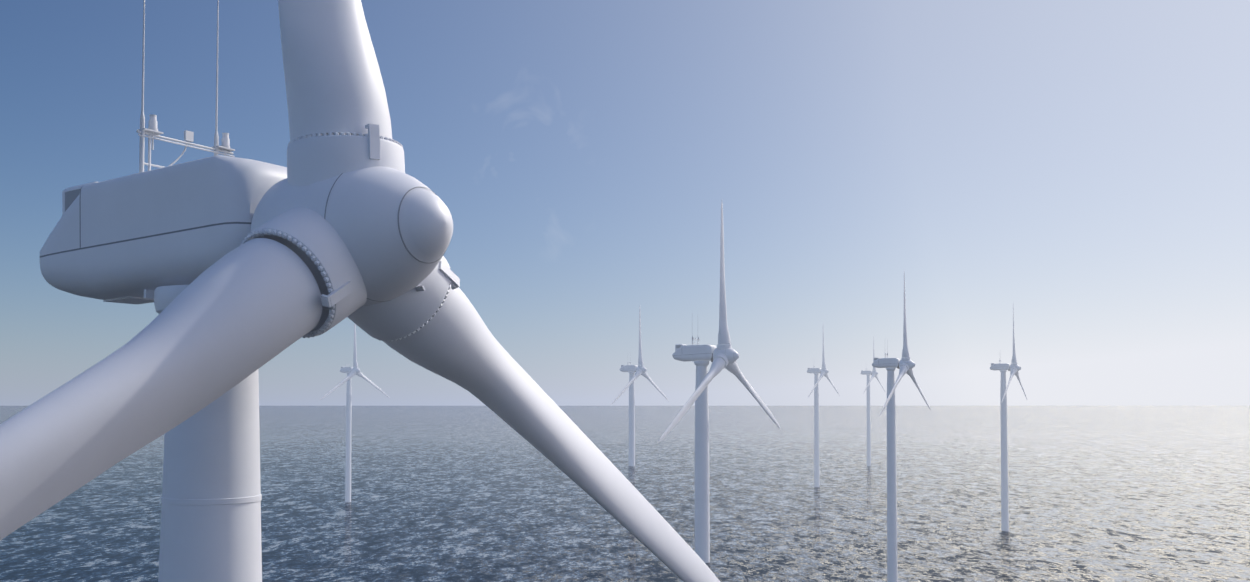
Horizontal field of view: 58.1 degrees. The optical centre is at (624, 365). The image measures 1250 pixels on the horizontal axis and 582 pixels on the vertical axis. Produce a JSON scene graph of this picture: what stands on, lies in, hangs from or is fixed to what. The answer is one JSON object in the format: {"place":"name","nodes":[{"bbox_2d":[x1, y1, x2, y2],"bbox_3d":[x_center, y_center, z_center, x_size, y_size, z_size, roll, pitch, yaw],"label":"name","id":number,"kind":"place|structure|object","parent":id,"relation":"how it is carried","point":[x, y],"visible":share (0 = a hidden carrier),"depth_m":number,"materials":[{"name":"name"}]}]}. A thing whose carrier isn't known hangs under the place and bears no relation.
{"place":"outdoors","nodes":[
{"label":"outdoors","id":0,"kind":"place"},
{"bbox_2d":[0,406,1249,581],"bbox_3d":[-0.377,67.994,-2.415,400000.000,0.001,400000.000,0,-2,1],"label":"sea","id":1,"kind":"structure","parent":0,"point":[1095,494],"depth_m":804.38,"materials":[{"name":"blue liquid"}]},
{"bbox_2d":[320,323,389,501],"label":"turbine","id":2,"kind":"object","parent":1,"relation":"in","point":[350,372],"visible":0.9,"depth_m":794.40,"materials":[{"name":"paint"}]},
{"bbox_2d":[0,0,719,581],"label":"turbine","id":3,"kind":"object","parent":1,"relation":"in","point":[238,272],"visible":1,"depth_m":35.29,"materials":[{"name":"paint"}]},
{"bbox_2d":[612,308,668,465],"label":"turbine","id":4,"kind":"object","parent":1,"relation":"in","point":[640,369],"visible":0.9,"depth_m":1259.06,"materials":[{"name":"paint"}]},
{"bbox_2d":[658,203,780,562],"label":"turbine","id":5,"kind":"object","parent":1,"relation":"in","point":[723,354],"visible":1,"depth_m":486.89,"materials":[{"name":"paint"}]},
{"bbox_2d":[807,329,839,486],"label":"turbine","id":6,"kind":"object","parent":1,"relation":"in","point":[823,371],"visible":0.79,"depth_m":937.09,"materials":[{"name":"paint"}]},
{"bbox_2d":[861,341,884,465],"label":"turbine","id":7,"kind":"object","parent":1,"relation":"in","point":[872,373],"visible":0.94,"depth_m":1258.03,"materials":[{"name":"paint"}]},
{"bbox_2d":[872,272,930,581],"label":"turbine","id":8,"kind":"object","parent":1,"relation":"in","point":[905,364],"visible":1,"depth_m":418.69,"materials":[{"name":"paint"}]},
{"bbox_2d":[990,307,1027,530],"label":"turbine","id":9,"kind":"object","parent":1,"relation":"in","point":[1014,368],"visible":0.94,"depth_m":611.08,"materials":[{"name":"paint"}]},
{"bbox_2d":[0,0,1249,405],"label":"sky","id":10,"kind":"structure","parent":0,"point":[1081,168],"materials":[{"name":"blue"}]}
]}

